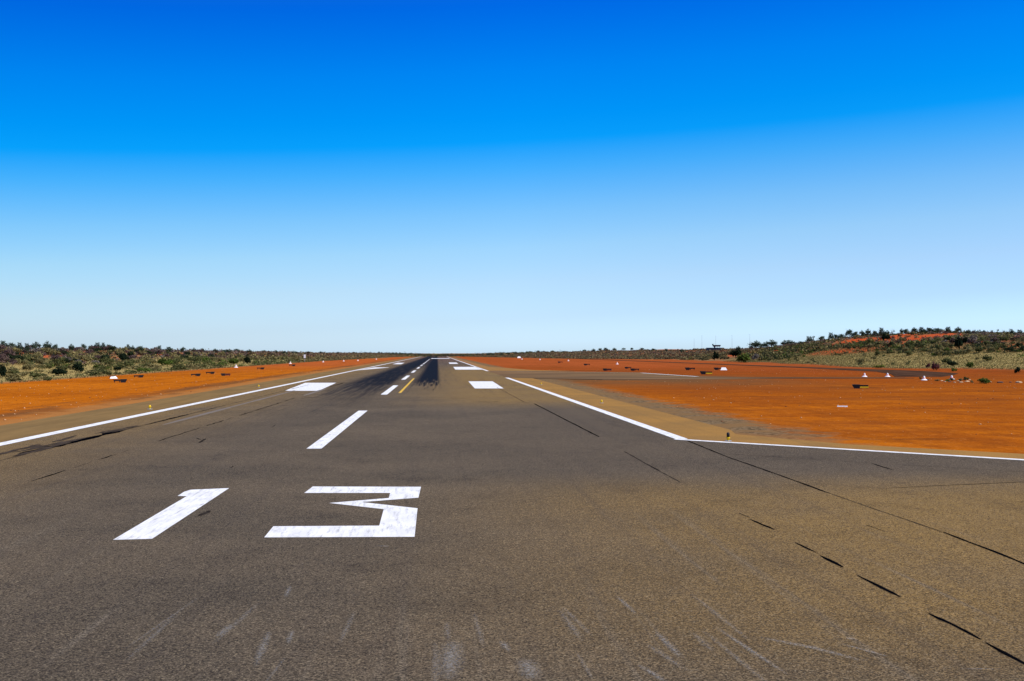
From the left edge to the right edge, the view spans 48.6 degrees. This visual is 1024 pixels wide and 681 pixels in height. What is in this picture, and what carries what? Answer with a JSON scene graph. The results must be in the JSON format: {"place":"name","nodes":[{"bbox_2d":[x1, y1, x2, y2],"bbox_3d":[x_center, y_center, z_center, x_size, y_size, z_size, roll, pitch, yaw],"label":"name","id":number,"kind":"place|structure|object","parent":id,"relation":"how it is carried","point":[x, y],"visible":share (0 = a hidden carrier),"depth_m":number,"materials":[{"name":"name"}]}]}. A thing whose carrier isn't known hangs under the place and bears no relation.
{"place":"outdoors","nodes":[
{"label":"outdoors","id":0,"kind":"place"},
{"bbox_2d":[0,357,415,442],"bbox_3d":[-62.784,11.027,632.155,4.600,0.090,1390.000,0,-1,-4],"label":"runway shoulder","id":1,"kind":"object","parent":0,"point":[12,431],"visible":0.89,"depth_m":76.66},
{"bbox_2d":[450,357,555,370],"bbox_3d":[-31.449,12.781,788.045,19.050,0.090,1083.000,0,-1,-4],"label":"runway shoulder","id":2,"kind":"object","parent":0,"point":[490,368],"visible":0.77,"depth_m":287.87},
{"bbox_2d":[0,369,1014,433],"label":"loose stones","id":3,"kind":"object","parent":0,"point":[572,384],"visible":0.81,"depth_m":119.04,"materials":[{"name":"white stone"}]},
{"bbox_2d":[0,333,1023,453],"bbox_3d":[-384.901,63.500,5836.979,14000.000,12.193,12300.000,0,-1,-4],"label":"ground","id":4,"kind":"structure","parent":0,"point":[870,417],"depth_m":110.73,"materials":[{"name":"red soil"}]},
{"bbox_2d":[0,364,6,377],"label":"bush","id":5,"kind":"object","parent":4,"relation":"on","point":[3,369],"visible":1,"depth_m":167.05,"materials":[{"name":"green plant"}]},
{"bbox_2d":[0,352,9,361],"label":"desert shrub","id":6,"kind":"object","parent":4,"relation":"on","point":[3,356],"visible":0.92,"depth_m":208.39,"materials":[{"name":"brown plant"}]},
{"bbox_2d":[2,348,15,355],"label":"desert shrub","id":7,"kind":"object","parent":4,"relation":"on","point":[7,351],"visible":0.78,"depth_m":231.48,"materials":[{"name":"brown plant"}]},
{"bbox_2d":[6,376,19,380],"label":"desert shrub","id":8,"kind":"object","parent":4,"relation":"on","point":[13,378],"visible":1,"depth_m":157.73,"materials":[{"name":"green plant"}]},
{"bbox_2d":[8,370,18,373],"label":"desert shrub","id":9,"kind":"object","parent":4,"relation":"on","point":[13,372],"visible":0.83,"depth_m":177.97,"materials":[{"name":"green plant"}]},
{"bbox_2d":[4,373,23,376],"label":"desert shrub","id":10,"kind":"object","parent":4,"relation":"on","point":[16,375],"visible":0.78,"depth_m":167.56,"materials":[{"name":"green plant"}]},
{"bbox_2d":[11,347,21,352],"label":"desert shrub","id":11,"kind":"object","parent":4,"relation":"on","point":[15,349],"visible":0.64,"depth_m":250.13,"materials":[{"name":"green plant"}]},
{"bbox_2d":[17,342,23,350],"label":"desert tree","id":12,"kind":"object","parent":4,"relation":"on","point":[19,346],"visible":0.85,"depth_m":264.79,"materials":[{"name":"green plant"}]},
{"bbox_2d":[23,343,29,351],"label":"desert tree","id":13,"kind":"object","parent":4,"relation":"on","point":[27,347],"visible":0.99,"depth_m":266.22,"materials":[{"name":"green plant"}]},
{"bbox_2d":[22,364,32,369],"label":"desert shrub","id":14,"kind":"object","parent":4,"relation":"on","point":[27,366],"visible":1,"depth_m":195.35,"materials":[{"name":"green plant"}]},
{"bbox_2d":[22,353,32,361],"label":"desert shrub","id":15,"kind":"object","parent":4,"relation":"on","point":[28,357],"visible":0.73,"depth_m":221.14,"materials":[{"name":"green plant"}]},
{"bbox_2d":[22,353,34,360],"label":"desert shrub","id":16,"kind":"object","parent":4,"relation":"on","point":[32,358],"visible":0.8,"depth_m":221.91,"materials":[{"name":"green plant"}]},
{"bbox_2d":[31,342,41,348],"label":"desert tree","id":17,"kind":"object","parent":4,"relation":"on","point":[34,345],"visible":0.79,"depth_m":293.17,"materials":[{"name":"green plant"}]},
{"bbox_2d":[29,372,45,376],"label":"desert shrub","id":18,"kind":"object","parent":4,"relation":"on","point":[35,374],"visible":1,"depth_m":177.81,"materials":[{"name":"green plant"}]},
{"bbox_2d":[33,352,43,357],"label":"desert shrub","id":19,"kind":"object","parent":4,"relation":"on","point":[37,354],"visible":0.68,"depth_m":247.44,"materials":[{"name":"green plant"}]},
{"bbox_2d":[35,356,50,363],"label":"desert shrub","id":20,"kind":"object","parent":4,"relation":"on","point":[39,360],"visible":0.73,"depth_m":217.22,"materials":[{"name":"green plant"}]},
{"bbox_2d":[44,348,51,354],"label":"desert shrub","id":21,"kind":"object","parent":4,"relation":"on","point":[47,350],"visible":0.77,"depth_m":269.83,"materials":[{"name":"green plant"}]},
{"bbox_2d":[43,341,52,348],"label":"desert tree","id":22,"kind":"object","parent":4,"relation":"on","point":[47,345],"visible":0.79,"depth_m":295.75,"materials":[{"name":"green plant"}]},
{"bbox_2d":[49,349,60,354],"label":"desert shrub","id":23,"kind":"object","parent":4,"relation":"on","point":[54,351],"visible":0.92,"depth_m":265.63,"materials":[{"name":"green plant"}]},
{"bbox_2d":[50,354,65,359],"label":"desert shrub","id":24,"kind":"object","parent":4,"relation":"on","point":[54,357],"visible":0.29,"depth_m":236.32,"materials":[{"name":"green plant"}]},
{"bbox_2d":[53,361,65,366],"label":"desert shrub","id":25,"kind":"object","parent":4,"relation":"on","point":[57,363],"visible":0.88,"depth_m":220.11,"materials":[{"name":"green plant"}]},
{"bbox_2d":[51,366,67,375],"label":"bush","id":26,"kind":"object","parent":4,"relation":"on","point":[59,371],"visible":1,"depth_m":188.83,"materials":[{"name":"green plant"}]},
{"bbox_2d":[52,357,66,364],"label":"desert shrub","id":27,"kind":"object","parent":4,"relation":"on","point":[62,359],"visible":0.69,"depth_m":230.46,"materials":[{"name":"green plant"}]},
{"bbox_2d":[70,354,79,358],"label":"desert shrub","id":28,"kind":"object","parent":4,"relation":"on","point":[74,356],"visible":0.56,"depth_m":249.86,"materials":[{"name":"green plant"}]},
{"bbox_2d":[72,362,84,371],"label":"bush","id":29,"kind":"object","parent":4,"relation":"on","point":[78,367],"visible":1,"depth_m":208.92,"materials":[{"name":"green plant"}]},
{"bbox_2d":[83,355,92,361],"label":"desert shrub","id":30,"kind":"object","parent":4,"relation":"on","point":[86,359],"visible":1,"depth_m":258.62,"materials":[{"name":"green plant"}]},
{"bbox_2d":[89,371,101,375],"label":"desert shrub","id":31,"kind":"object","parent":4,"relation":"on","point":[94,373],"visible":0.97,"depth_m":196.11,"materials":[{"name":"green plant"}]},
{"bbox_2d":[96,368,111,374],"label":"desert shrub","id":32,"kind":"object","parent":4,"relation":"on","point":[105,371],"visible":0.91,"depth_m":201.28,"materials":[{"name":"green plant"}]},
{"bbox_2d":[113,379,126,382],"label":"marker board","id":33,"kind":"object","parent":4,"relation":"on","point":[123,380],"visible":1,"depth_m":152.13,"materials":[{"name":"black plastic"}]},
{"bbox_2d":[117,352,129,360],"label":"bush","id":34,"kind":"object","parent":4,"relation":"on","point":[123,356],"visible":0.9,"depth_m":284.94,"materials":[{"name":"green plant"}]},
{"bbox_2d":[123,360,133,365],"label":"desert shrub","id":35,"kind":"object","parent":4,"relation":"on","point":[128,363],"visible":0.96,"depth_m":258.01,"materials":[{"name":"green plant"}]},
{"bbox_2d":[137,368,149,371],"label":"desert shrub","id":36,"kind":"object","parent":4,"relation":"on","point":[144,369],"visible":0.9,"depth_m":230.63,"materials":[{"name":"green plant"}]},
{"bbox_2d":[139,355,149,360],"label":"desert shrub","id":37,"kind":"object","parent":4,"relation":"on","point":[144,358],"visible":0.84,"depth_m":296.04,"materials":[{"name":"green plant"}]},
{"bbox_2d":[146,363,161,367],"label":"desert shrub","id":38,"kind":"object","parent":4,"relation":"on","point":[152,365],"visible":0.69,"depth_m":260.81,"materials":[{"name":"green plant"}]},
{"bbox_2d":[157,357,174,365],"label":"bush","id":39,"kind":"object","parent":4,"relation":"on","point":[163,361],"visible":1,"depth_m":289.48,"materials":[{"name":"green plant"}]},
{"bbox_2d":[172,357,180,364],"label":"bush","id":40,"kind":"object","parent":4,"relation":"on","point":[176,360],"visible":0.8,"depth_m":303.23,"materials":[{"name":"green plant"}]},
{"bbox_2d":[175,364,187,368],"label":"desert shrub","id":41,"kind":"object","parent":4,"relation":"on","point":[180,366],"visible":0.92,"depth_m":266.42,"materials":[{"name":"green plant"}]},
{"bbox_2d":[228,358,238,364],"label":"bush","id":42,"kind":"object","parent":4,"relation":"on","point":[233,361],"visible":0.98,"depth_m":362.23,"materials":[{"name":"green plant"}]},
{"bbox_2d":[242,357,250,363],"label":"bush","id":43,"kind":"object","parent":4,"relation":"on","point":[247,360],"visible":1,"depth_m":389.26,"materials":[{"name":"green plant"}]},
{"bbox_2d":[0,357,1023,680],"bbox_3d":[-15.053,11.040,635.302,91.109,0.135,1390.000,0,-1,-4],"label":"runway","id":44,"kind":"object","parent":4,"relation":"on","point":[432,519],"visible":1,"depth_m":22.48,"materials":[{"name":"grey asphalt"}]},
{"bbox_2d":[0,329,1023,380],"bbox_3d":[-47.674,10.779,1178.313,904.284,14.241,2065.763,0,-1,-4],"label":"scrub","id":45,"kind":"object","parent":4,"relation":"on","point":[768,353],"visible":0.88,"depth_m":475.85,"materials":[{"name":"green plant"}]},
{"bbox_2d":[489,371,903,379],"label":"taxiway","id":46,"kind":"structure","parent":4,"relation":"on","point":[584,375],"depth_m":188.60,"materials":[{"name":"grey asphalt"}]},
{"bbox_2d":[706,344,721,350],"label":"roofed shelter","id":47,"kind":"object","parent":4,"relation":"on","point":[714,346],"visible":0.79,"depth_m":772.43,"materials":[{"name":"white metal"}]},
{"bbox_2d":[712,351,718,359],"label":"bush","id":48,"kind":"object","parent":4,"relation":"on","point":[716,355],"visible":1,"depth_m":546.91,"materials":[{"name":"green plant"}]},
{"bbox_2d":[729,349,740,356],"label":"bush","id":49,"kind":"object","parent":4,"relation":"on","point":[735,353],"visible":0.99,"depth_m":551.97,"materials":[{"name":"green plant"}]},
{"bbox_2d":[735,353,749,362],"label":"bush","id":50,"kind":"object","parent":4,"relation":"on","point":[743,357],"visible":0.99,"depth_m":459.95,"materials":[{"name":"green plant"}]},
{"bbox_2d":[747,340,761,348],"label":"desert tree","id":51,"kind":"object","parent":4,"relation":"on","point":[755,344],"visible":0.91,"depth_m":653.82,"materials":[{"name":"green plant"}]},
{"bbox_2d":[751,353,758,359],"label":"bush","id":52,"kind":"object","parent":4,"relation":"on","point":[755,356],"visible":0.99,"depth_m":482.39,"materials":[{"name":"green plant"}]},
{"bbox_2d":[764,339,776,346],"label":"desert tree","id":53,"kind":"object","parent":4,"relation":"on","point":[772,343],"visible":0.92,"depth_m":627.81,"materials":[{"name":"green plant"}]},
{"bbox_2d":[843,329,852,335],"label":"desert tree","id":54,"kind":"object","parent":4,"relation":"on","point":[848,332],"visible":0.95,"depth_m":502.49,"materials":[{"name":"green plant"}]},
{"bbox_2d":[852,384,867,388],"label":"marker board","id":55,"kind":"object","parent":4,"relation":"on","point":[857,386],"visible":1,"depth_m":126.23,"materials":[{"name":"black plastic"}]},
{"bbox_2d":[865,328,871,335],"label":"desert tree","id":56,"kind":"object","parent":4,"relation":"on","point":[868,332],"visible":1,"depth_m":486.61,"materials":[{"name":"green plant"}]},
{"bbox_2d":[878,327,884,335],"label":"desert tree","id":57,"kind":"object","parent":4,"relation":"on","point":[881,331],"visible":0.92,"depth_m":465.65,"materials":[{"name":"green plant"}]},
{"bbox_2d":[879,334,890,339],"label":"bush","id":58,"kind":"object","parent":4,"relation":"on","point":[885,336],"visible":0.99,"depth_m":418.99,"materials":[{"name":"green plant"}]},
{"bbox_2d":[931,361,939,369],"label":"bush","id":59,"kind":"object","parent":4,"relation":"on","point":[936,366],"visible":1,"depth_m":255.25,"materials":[{"name":"purple plant"}]},
{"bbox_2d":[941,357,951,363],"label":"desert shrub","id":60,"kind":"object","parent":4,"relation":"on","point":[945,360],"visible":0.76,"depth_m":279.01,"materials":[{"name":"green plant"}]},
{"bbox_2d":[946,360,957,365],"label":"desert shrub","id":61,"kind":"object","parent":4,"relation":"on","point":[950,362],"visible":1,"depth_m":267.91,"materials":[{"name":"green plant"}]},
{"bbox_2d":[953,335,962,348],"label":"bush","id":62,"kind":"object","parent":4,"relation":"on","point":[958,342],"visible":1,"depth_m":319.27,"materials":[{"name":"green plant"}]},
{"bbox_2d":[965,362,973,367],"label":"desert shrub","id":63,"kind":"object","parent":4,"relation":"on","point":[969,364],"visible":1,"depth_m":255.88,"materials":[{"name":"green plant"}]},
{"bbox_2d":[974,347,983,351],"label":"desert shrub","id":64,"kind":"object","parent":4,"relation":"on","point":[979,349],"visible":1,"depth_m":295.61,"materials":[{"name":"green plant"}]},
{"bbox_2d":[977,377,990,383],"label":"bush","id":65,"kind":"object","parent":4,"relation":"on","point":[984,381],"visible":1,"depth_m":146.34,"materials":[{"name":"green plant"}]},
{"bbox_2d":[982,355,993,360],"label":"desert shrub","id":66,"kind":"object","parent":4,"relation":"on","point":[987,357],"visible":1,"depth_m":270.05,"materials":[{"name":"green plant"}]},
{"bbox_2d":[1000,335,1008,340],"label":"desert shrub","id":67,"kind":"object","parent":4,"relation":"on","point":[1004,338],"visible":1,"depth_m":314.81,"materials":[{"name":"green plant"}]},
{"bbox_2d":[1003,346,1013,351],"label":"desert shrub","id":68,"kind":"object","parent":4,"relation":"on","point":[1007,349],"visible":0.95,"depth_m":284.05,"materials":[{"name":"green plant"}]},
{"bbox_2d":[0,341,1023,383],"bbox_3d":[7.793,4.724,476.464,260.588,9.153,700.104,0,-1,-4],"label":"dry grass","id":69,"kind":"structure","parent":0,"point":[829,357],"depth_m":315.58,"materials":[{"name":"green plant"}]},
{"bbox_2d":[0,0,1023,352],"label":"sky","id":70,"kind":"structure","parent":0,"point":[402,176],"materials":[{"name":"blue"}]},
{"bbox_2d":[568,358,958,376],"bbox_3d":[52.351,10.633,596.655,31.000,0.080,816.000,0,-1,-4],"label":"perimeter road","id":71,"kind":"structure","parent":0,"point":[903,373],"depth_m":241.15,"materials":[{"name":"grey asphalt"}]},
{"bbox_2d":[511,378,1023,458],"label":"runway shoulder","id":72,"kind":"object","parent":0,"point":[690,429],"visible":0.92,"depth_m":58.32}
]}

